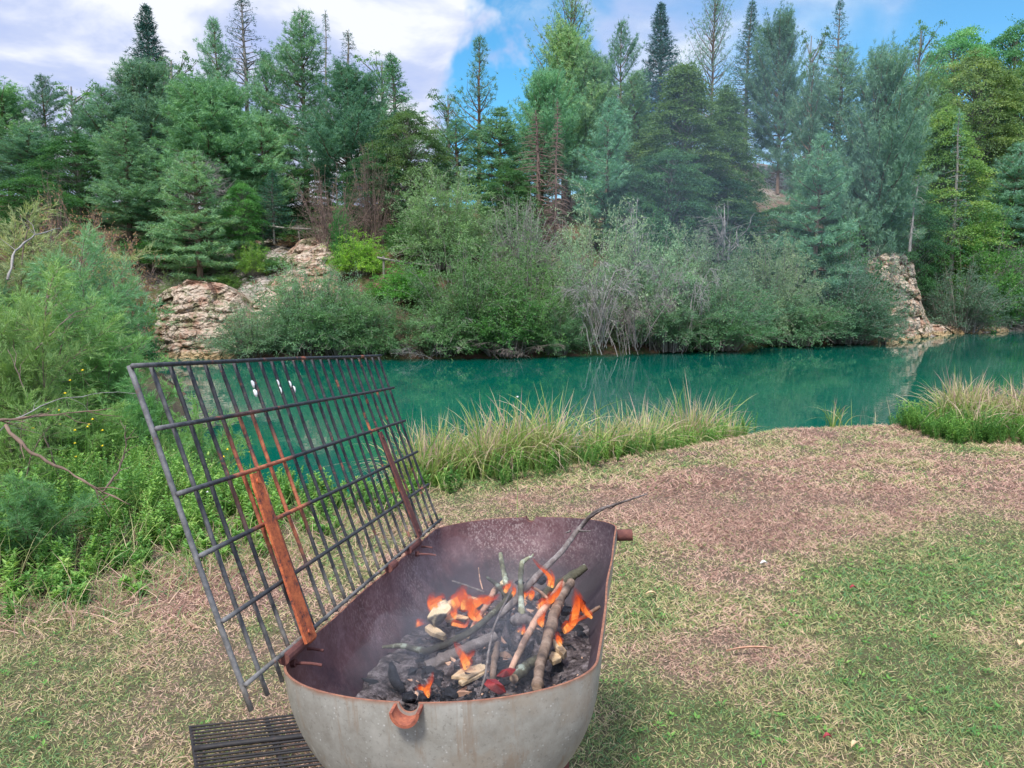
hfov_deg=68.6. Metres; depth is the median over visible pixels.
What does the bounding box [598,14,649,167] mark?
pine tree
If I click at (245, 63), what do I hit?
cedar tree
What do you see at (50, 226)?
bush
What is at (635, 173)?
leafy tree
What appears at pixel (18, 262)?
feathery shrub
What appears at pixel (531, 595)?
flame
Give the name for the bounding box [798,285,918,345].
bush
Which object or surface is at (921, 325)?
rock cliff
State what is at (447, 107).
leafy tree
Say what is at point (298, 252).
rock cliff
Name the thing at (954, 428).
undergrowth
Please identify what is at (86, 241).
feathery shrub
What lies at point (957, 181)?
larch tree
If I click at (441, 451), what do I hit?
sedge grass
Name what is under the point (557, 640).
flame
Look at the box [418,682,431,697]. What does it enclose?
flame
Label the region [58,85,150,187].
pine tree
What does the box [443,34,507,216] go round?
pine tree
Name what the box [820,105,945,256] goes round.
pine tree
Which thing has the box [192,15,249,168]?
pine tree
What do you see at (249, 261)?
bush
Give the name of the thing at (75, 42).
sky
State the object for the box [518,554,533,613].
stick
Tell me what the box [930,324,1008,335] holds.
rock cliff
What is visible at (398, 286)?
bush
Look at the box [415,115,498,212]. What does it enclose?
pine tree
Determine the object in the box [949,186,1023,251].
leafy tree
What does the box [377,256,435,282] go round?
wooden rail
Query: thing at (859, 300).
willow bush
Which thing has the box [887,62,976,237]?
leafy tree
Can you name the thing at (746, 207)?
leafy tree
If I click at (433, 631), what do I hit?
wood chip
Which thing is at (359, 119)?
pine tree
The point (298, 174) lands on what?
leafy tree
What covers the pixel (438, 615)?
wood chip
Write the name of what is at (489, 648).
twig
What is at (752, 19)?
fir tree
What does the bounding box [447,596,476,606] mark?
wood chip
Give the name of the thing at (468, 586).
twig
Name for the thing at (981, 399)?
sedge grass
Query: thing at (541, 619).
flame
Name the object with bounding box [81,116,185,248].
pine tree
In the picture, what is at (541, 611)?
stick
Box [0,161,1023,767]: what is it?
ground
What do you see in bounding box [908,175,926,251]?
dead tree
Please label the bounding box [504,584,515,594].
flame
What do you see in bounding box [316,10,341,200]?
larch tree
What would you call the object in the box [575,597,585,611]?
charcoal
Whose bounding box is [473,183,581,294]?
willow bush
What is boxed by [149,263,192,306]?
bush
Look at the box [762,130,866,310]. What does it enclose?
pine tree
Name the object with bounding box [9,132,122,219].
leafy tree
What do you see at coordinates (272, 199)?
fir tree
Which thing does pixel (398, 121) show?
leafy tree
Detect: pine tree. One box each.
[0,75,66,201]
[0,124,81,197]
[15,73,82,177]
[53,53,185,205]
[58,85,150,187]
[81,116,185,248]
[92,164,204,242]
[136,147,253,281]
[191,164,258,238]
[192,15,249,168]
[226,114,305,237]
[238,50,295,196]
[243,6,339,204]
[289,53,406,217]
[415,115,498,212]
[442,106,545,220]
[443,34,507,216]
[488,61,587,224]
[513,0,600,208]
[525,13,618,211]
[560,41,636,200]
[565,96,638,256]
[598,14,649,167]
[601,69,674,190]
[665,0,745,131]
[737,1,819,193]
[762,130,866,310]
[768,56,831,224]
[780,44,880,248]
[784,178,838,288]
[805,27,940,262]
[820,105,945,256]
[961,141,1023,266]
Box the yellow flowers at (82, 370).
[33,369,251,518]
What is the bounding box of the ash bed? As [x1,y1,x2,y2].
[356,592,590,710]
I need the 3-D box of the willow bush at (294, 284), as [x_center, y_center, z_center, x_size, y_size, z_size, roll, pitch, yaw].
[-7.272,-2.882,27.192,4.812,3.831,5.014,2,7,16]
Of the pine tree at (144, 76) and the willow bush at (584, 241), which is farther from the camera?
the pine tree at (144, 76)
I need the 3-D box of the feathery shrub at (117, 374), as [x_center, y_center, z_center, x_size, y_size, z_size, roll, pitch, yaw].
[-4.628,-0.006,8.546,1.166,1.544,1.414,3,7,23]
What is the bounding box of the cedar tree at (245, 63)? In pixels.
[214,0,281,154]
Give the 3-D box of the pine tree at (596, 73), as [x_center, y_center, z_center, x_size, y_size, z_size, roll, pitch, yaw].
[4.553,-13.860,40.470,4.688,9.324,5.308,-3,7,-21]
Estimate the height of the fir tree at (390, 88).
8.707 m
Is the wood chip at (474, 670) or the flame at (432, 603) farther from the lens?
the flame at (432, 603)
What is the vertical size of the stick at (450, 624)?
0.028 m
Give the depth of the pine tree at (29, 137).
36.27 m
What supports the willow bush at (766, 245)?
on the ground at (264, 279)
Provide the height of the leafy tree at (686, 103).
9.310 m
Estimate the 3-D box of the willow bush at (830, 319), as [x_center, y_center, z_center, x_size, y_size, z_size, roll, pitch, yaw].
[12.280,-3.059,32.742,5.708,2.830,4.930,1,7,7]
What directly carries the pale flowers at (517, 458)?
on the ground at (264, 279)
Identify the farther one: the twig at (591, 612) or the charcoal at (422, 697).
the twig at (591, 612)
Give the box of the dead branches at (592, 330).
[553,260,654,354]
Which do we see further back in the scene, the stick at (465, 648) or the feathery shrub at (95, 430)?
the feathery shrub at (95, 430)
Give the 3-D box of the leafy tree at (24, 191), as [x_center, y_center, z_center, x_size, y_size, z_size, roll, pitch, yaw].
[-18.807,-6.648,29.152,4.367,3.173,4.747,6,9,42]
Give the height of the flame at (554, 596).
0.083 m
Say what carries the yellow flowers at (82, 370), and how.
on the ground at (264, 279)
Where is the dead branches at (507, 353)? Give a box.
[457,339,564,359]
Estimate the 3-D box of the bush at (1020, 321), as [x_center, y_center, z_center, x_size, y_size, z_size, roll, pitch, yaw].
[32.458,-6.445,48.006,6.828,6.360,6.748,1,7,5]
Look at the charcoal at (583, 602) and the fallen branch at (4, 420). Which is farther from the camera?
the fallen branch at (4, 420)
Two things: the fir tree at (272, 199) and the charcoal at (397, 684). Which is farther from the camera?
the fir tree at (272, 199)
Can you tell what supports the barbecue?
on the ground at (264, 279)
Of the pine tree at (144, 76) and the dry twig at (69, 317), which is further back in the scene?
the pine tree at (144, 76)
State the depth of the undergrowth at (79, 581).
5.10 m
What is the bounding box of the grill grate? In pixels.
[189,714,323,767]
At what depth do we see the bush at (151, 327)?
19.99 m
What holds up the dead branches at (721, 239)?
attached to the willow bush at (731, 267)
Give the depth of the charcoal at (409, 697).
1.57 m
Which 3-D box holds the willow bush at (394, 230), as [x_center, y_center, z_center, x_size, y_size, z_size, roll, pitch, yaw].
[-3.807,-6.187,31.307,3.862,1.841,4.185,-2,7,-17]
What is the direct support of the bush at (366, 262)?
on the ground at (264, 279)
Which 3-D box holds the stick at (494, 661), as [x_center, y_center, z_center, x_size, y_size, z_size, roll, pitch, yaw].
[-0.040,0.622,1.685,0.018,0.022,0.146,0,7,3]
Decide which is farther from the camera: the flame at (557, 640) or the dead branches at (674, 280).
the dead branches at (674, 280)
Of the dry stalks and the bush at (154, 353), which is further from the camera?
the bush at (154, 353)
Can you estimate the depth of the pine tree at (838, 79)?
39.95 m
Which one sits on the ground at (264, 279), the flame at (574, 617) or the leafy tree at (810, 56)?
the leafy tree at (810, 56)
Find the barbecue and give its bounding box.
[126,354,632,767]
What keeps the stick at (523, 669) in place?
on the ash bed
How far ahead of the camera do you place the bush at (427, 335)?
26.33 m
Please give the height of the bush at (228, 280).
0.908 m
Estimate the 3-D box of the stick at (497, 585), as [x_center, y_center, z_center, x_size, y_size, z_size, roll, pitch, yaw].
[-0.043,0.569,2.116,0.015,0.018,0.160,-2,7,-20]
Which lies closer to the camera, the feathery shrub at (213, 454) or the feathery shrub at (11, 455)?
the feathery shrub at (11, 455)
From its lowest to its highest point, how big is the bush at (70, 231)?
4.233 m
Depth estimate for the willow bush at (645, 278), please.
29.06 m
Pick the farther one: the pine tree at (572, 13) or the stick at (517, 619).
the pine tree at (572, 13)
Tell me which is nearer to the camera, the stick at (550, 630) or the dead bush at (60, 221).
the stick at (550, 630)
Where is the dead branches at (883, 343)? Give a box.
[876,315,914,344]
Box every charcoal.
[387,652,405,692]
[402,691,417,703]
[418,693,426,701]
[441,687,458,700]
[536,576,547,584]
[551,661,563,672]
[561,605,571,615]
[564,623,584,631]
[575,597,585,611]
[577,631,588,638]
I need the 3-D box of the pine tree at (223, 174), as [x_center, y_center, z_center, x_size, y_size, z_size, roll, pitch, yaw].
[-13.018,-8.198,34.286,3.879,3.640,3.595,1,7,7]
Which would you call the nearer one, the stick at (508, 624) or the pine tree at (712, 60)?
the stick at (508, 624)
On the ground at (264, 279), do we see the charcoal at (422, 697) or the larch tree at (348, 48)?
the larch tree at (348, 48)
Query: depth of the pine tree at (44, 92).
41.00 m
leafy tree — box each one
[0,171,99,254]
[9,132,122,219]
[41,81,108,196]
[151,50,205,205]
[207,176,275,257]
[260,166,341,226]
[332,148,408,236]
[352,49,405,204]
[359,107,456,226]
[419,88,468,203]
[476,162,548,239]
[597,161,672,256]
[600,140,742,261]
[603,60,752,244]
[681,83,774,228]
[692,175,771,261]
[739,203,822,263]
[782,25,835,212]
[879,182,966,299]
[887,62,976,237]
[893,105,1015,273]
[900,19,951,180]
[903,25,1013,166]
[928,46,1023,225]
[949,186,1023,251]
[967,14,1023,153]
[967,56,1023,212]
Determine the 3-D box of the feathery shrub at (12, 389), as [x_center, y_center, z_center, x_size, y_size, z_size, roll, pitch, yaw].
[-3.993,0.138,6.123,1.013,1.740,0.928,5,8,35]
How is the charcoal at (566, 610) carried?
on the ash bed
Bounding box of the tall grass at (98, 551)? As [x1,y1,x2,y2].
[0,385,456,620]
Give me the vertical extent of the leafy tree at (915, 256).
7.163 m
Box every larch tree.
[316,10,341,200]
[333,30,362,202]
[931,107,972,303]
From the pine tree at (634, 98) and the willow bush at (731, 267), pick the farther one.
the pine tree at (634, 98)
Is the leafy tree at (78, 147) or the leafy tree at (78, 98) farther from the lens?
the leafy tree at (78, 98)
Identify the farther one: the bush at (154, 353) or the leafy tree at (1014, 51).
the leafy tree at (1014, 51)
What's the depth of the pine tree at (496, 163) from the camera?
35.29 m
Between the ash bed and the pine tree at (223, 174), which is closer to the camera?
the ash bed
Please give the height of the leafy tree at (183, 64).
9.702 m
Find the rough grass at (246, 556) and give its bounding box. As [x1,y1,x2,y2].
[0,475,443,654]
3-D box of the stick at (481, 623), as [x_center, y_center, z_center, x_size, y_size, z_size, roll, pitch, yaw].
[-0.123,0.595,1.837,0.377,0.052,0.119,-5,8,-35]
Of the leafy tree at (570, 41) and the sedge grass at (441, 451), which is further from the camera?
the leafy tree at (570, 41)
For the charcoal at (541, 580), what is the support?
on the ash bed
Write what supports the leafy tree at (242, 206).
on the ground at (264, 279)
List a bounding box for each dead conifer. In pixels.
[513,108,572,245]
[539,98,576,255]
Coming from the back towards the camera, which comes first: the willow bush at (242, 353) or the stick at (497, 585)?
the willow bush at (242, 353)
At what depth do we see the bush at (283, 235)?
32.24 m
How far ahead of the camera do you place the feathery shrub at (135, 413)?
7.76 m
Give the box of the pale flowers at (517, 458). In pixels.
[92,396,517,516]
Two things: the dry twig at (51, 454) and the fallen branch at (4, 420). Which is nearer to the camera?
the fallen branch at (4, 420)
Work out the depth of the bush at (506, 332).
26.44 m
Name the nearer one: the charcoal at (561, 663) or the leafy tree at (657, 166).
the charcoal at (561, 663)
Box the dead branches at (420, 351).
[371,339,461,359]
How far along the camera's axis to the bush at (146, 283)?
17.21 m
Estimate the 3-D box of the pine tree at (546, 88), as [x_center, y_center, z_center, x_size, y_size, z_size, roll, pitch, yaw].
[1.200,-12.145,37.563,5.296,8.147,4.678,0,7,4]
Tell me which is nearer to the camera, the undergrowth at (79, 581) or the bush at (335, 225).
the undergrowth at (79, 581)
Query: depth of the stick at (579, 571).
2.02 m
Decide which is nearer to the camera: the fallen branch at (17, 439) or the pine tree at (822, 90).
the fallen branch at (17, 439)
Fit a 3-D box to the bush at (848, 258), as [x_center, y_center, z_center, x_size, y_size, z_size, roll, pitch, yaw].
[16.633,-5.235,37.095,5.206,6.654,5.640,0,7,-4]
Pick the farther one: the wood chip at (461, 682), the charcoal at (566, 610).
the charcoal at (566, 610)
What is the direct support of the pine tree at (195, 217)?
on the ground at (264, 279)
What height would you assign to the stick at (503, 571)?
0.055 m
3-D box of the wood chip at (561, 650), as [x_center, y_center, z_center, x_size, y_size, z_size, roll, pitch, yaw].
[0.106,0.597,1.690,0.018,0.021,0.097,-2,7,-14]
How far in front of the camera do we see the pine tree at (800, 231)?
36.05 m
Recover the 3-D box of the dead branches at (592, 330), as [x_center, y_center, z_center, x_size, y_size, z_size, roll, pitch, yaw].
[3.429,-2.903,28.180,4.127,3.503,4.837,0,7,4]
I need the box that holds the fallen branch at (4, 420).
[0,406,122,432]
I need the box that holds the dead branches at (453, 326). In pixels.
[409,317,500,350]
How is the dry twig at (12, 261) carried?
attached to the feathery shrub at (4, 335)
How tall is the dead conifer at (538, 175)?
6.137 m
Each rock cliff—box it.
[149,279,258,359]
[250,234,345,349]
[859,252,931,342]
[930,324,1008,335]
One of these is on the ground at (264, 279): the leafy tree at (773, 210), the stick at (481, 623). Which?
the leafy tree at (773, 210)
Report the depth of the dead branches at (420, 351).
26.18 m
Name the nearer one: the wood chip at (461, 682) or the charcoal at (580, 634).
the wood chip at (461, 682)
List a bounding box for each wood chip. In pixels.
[425,624,445,640]
[427,599,450,626]
[445,614,468,624]
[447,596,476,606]
[451,663,484,680]
[458,671,484,685]
[549,652,561,664]
[553,639,566,659]
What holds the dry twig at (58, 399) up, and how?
on the feathery shrub at (11, 455)
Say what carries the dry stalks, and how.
on the ground at (264, 279)
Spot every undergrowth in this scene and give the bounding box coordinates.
[0,390,442,622]
[888,398,1023,444]
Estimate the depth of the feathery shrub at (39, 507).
4.36 m
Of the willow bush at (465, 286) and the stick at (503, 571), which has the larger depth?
the willow bush at (465, 286)
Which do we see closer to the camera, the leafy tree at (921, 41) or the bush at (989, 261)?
the bush at (989, 261)
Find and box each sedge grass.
[317,369,789,494]
[886,367,1023,440]
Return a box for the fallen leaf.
[851,740,857,747]
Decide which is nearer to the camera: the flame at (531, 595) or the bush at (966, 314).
the flame at (531, 595)
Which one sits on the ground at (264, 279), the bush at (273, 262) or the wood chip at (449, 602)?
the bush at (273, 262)
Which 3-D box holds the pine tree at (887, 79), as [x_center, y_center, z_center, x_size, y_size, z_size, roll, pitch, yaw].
[18.418,-10.997,38.748,6.348,14.477,5.607,2,7,17]
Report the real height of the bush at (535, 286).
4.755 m
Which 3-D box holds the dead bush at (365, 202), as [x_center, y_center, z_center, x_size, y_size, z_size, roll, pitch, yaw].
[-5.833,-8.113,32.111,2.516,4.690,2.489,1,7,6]
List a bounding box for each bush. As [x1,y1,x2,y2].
[7,184,140,346]
[10,216,149,311]
[30,163,74,269]
[61,206,164,360]
[109,235,209,268]
[116,278,163,361]
[117,312,168,361]
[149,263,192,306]
[181,295,303,358]
[207,269,247,288]
[230,253,374,362]
[232,238,273,275]
[256,252,295,271]
[266,218,330,243]
[269,235,300,247]
[280,276,410,358]
[285,158,379,255]
[322,197,352,263]
[322,226,394,275]
[330,290,423,358]
[345,144,405,248]
[357,259,439,301]
[371,301,434,357]
[377,161,506,269]
[377,211,452,255]
[378,231,548,359]
[389,297,491,356]
[443,281,568,357]
[472,231,594,356]
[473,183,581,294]
[511,298,599,357]
[525,183,666,352]
[528,224,633,353]
[589,211,725,347]
[595,195,702,285]
[616,281,729,351]
[642,214,764,350]
[648,274,804,355]
[705,216,806,310]
[724,226,833,347]
[745,286,862,348]
[794,232,910,342]
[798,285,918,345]
[817,207,908,319]
[850,241,918,335]
[916,250,1023,332]
[919,202,1023,332]
[987,239,1023,328]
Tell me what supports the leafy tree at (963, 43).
on the ground at (264, 279)
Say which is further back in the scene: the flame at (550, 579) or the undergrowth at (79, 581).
the undergrowth at (79, 581)
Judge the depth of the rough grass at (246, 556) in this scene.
4.17 m
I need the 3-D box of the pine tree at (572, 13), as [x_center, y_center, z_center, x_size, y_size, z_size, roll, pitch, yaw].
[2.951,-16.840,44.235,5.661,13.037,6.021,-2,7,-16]
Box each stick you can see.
[382,593,512,654]
[424,632,497,666]
[447,600,493,626]
[466,586,497,638]
[486,493,647,627]
[486,576,506,596]
[490,641,499,678]
[498,552,509,590]
[506,620,511,633]
[509,581,565,668]
[509,654,548,683]
[510,612,532,625]
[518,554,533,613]
[531,578,574,690]
[541,564,587,599]
[726,646,773,650]
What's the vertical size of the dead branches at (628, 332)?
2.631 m
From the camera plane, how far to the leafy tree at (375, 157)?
32.72 m
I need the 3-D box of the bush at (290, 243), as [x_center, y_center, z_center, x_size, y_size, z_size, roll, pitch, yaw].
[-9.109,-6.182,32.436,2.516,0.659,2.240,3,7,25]
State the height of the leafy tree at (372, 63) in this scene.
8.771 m
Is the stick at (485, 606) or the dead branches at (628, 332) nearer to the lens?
the stick at (485, 606)
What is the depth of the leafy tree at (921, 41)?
56.86 m
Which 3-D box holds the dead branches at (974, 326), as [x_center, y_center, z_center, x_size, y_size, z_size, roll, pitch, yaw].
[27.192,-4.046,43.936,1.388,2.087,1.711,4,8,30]
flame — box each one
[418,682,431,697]
[427,597,441,609]
[450,602,481,627]
[451,591,493,609]
[460,652,470,669]
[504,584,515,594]
[524,591,534,599]
[537,588,561,608]
[537,614,544,626]
[541,568,554,587]
[556,636,561,645]
[563,597,591,633]
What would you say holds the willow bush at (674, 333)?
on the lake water
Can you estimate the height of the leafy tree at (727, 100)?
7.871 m
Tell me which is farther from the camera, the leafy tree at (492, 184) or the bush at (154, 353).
the leafy tree at (492, 184)
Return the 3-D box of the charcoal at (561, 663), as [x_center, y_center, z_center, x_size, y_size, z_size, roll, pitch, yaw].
[0.109,0.647,1.684,0.053,0.048,0.039,-6,9,-43]
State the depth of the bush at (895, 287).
36.55 m
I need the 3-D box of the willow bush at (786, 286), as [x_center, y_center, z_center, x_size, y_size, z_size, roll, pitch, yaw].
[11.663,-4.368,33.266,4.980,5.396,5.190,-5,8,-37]
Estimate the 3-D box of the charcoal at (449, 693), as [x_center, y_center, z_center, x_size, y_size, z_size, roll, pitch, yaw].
[-0.131,0.654,1.582,0.038,0.030,0.033,0,7,0]
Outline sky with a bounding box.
[0,0,1023,208]
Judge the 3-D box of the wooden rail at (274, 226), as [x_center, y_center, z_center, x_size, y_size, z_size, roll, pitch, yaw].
[-9.663,-6.416,32.106,2.521,1.024,0.164,2,7,18]
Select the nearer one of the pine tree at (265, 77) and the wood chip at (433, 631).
the wood chip at (433, 631)
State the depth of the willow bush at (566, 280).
28.42 m
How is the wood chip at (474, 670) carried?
on the ash bed
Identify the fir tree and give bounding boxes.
[91,2,174,195]
[244,169,298,245]
[357,51,436,208]
[617,1,696,152]
[716,0,781,170]
[796,0,857,246]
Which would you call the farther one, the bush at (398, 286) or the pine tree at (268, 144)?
the pine tree at (268, 144)
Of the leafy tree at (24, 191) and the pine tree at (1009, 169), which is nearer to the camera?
the leafy tree at (24, 191)
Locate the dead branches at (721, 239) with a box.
[688,201,778,260]
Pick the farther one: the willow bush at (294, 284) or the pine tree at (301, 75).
the pine tree at (301, 75)
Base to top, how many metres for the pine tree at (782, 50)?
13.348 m
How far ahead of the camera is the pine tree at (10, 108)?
38.27 m
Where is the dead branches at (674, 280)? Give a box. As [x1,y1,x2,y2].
[619,249,724,353]
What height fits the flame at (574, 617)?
0.108 m
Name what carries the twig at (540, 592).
on the stick at (541, 611)
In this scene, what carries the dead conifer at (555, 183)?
on the ground at (264, 279)
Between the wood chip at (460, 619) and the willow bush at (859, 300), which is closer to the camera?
the wood chip at (460, 619)
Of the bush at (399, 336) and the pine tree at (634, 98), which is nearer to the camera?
the bush at (399, 336)
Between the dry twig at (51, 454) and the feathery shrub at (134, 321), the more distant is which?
the feathery shrub at (134, 321)
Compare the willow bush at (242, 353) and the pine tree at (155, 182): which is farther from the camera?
the pine tree at (155, 182)
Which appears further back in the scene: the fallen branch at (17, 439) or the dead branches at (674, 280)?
the dead branches at (674, 280)
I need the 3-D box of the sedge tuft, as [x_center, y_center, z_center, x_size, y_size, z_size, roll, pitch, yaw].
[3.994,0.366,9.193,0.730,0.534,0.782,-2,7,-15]
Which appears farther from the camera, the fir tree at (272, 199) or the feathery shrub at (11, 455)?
the fir tree at (272, 199)
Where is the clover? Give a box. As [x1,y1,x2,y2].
[0,442,1023,767]
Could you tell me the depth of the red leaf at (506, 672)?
1.51 m
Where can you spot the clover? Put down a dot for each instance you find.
(726, 700)
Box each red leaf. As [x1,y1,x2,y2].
[484,679,505,694]
[496,668,515,677]
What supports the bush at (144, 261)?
on the ground at (264, 279)
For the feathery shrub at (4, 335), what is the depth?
6.51 m
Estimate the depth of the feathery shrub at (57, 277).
8.15 m
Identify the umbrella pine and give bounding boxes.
[141,67,310,237]
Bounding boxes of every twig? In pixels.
[0,392,138,432]
[1,217,58,280]
[8,348,60,478]
[35,296,93,349]
[101,420,137,492]
[452,580,484,592]
[478,590,512,696]
[531,586,547,598]
[570,605,600,627]
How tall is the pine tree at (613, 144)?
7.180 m
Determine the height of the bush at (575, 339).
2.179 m
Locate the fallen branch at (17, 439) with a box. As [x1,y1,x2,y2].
[4,424,130,515]
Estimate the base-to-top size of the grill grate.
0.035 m
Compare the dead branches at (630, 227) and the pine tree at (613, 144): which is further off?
the pine tree at (613, 144)
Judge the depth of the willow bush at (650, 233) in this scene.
32.01 m
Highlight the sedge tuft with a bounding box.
[803,398,882,427]
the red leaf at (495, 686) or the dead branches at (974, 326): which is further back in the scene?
the dead branches at (974, 326)
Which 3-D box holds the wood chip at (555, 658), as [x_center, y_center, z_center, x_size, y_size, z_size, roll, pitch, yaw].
[0.096,0.607,1.656,0.028,0.013,0.056,2,7,14]
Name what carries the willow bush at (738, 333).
on the ground at (264, 279)
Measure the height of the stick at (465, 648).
0.055 m
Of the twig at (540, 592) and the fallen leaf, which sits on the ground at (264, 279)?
the fallen leaf
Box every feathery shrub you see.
[0,194,161,376]
[0,220,168,368]
[0,258,148,414]
[0,275,106,443]
[0,294,89,470]
[0,386,79,506]
[0,467,115,570]
[33,387,134,470]
[47,264,185,395]
[47,317,173,423]
[95,367,187,459]
[134,391,252,473]
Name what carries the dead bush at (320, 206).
on the ground at (264, 279)
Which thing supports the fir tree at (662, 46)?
on the ground at (264, 279)
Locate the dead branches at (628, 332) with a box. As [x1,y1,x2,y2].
[584,290,699,356]
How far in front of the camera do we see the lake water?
18.57 m
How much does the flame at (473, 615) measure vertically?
0.080 m
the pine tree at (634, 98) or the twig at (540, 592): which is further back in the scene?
the pine tree at (634, 98)
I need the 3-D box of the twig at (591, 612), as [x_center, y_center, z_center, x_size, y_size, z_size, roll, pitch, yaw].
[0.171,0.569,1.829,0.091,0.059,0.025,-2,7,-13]
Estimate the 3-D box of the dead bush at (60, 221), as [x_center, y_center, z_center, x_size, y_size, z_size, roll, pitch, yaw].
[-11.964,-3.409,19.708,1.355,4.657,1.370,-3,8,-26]
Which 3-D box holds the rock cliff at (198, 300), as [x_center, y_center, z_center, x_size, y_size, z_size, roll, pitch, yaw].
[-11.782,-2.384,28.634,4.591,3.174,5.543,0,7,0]
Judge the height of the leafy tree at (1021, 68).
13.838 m
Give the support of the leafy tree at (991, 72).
on the ground at (264, 279)
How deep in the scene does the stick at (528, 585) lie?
1.98 m
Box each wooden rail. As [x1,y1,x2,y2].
[260,223,310,243]
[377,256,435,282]
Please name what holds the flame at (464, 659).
on the wood chip at (474, 670)
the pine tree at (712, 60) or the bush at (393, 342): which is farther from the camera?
the pine tree at (712, 60)
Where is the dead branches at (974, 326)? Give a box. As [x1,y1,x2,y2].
[966,298,989,332]
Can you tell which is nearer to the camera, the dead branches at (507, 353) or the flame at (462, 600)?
the flame at (462, 600)
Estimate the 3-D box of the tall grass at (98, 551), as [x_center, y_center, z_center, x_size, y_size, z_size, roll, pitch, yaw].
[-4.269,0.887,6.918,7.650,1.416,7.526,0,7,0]
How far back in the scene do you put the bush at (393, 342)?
26.24 m
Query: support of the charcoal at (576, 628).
on the ash bed
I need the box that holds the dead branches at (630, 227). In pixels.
[618,198,658,277]
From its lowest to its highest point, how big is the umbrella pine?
7.912 m
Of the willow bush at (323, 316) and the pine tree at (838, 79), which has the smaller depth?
the willow bush at (323, 316)
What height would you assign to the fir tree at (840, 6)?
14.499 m
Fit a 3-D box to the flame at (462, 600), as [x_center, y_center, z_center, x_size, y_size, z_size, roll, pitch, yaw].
[-0.097,0.551,1.939,0.132,0.076,0.071,2,7,13]
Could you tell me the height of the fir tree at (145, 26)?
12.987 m
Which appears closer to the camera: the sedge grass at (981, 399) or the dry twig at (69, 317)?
the dry twig at (69, 317)
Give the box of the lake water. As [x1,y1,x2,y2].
[144,331,1023,497]
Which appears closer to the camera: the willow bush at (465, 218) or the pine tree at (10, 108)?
the willow bush at (465, 218)
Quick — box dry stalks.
[850,397,896,425]
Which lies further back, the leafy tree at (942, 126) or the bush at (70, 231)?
the leafy tree at (942, 126)

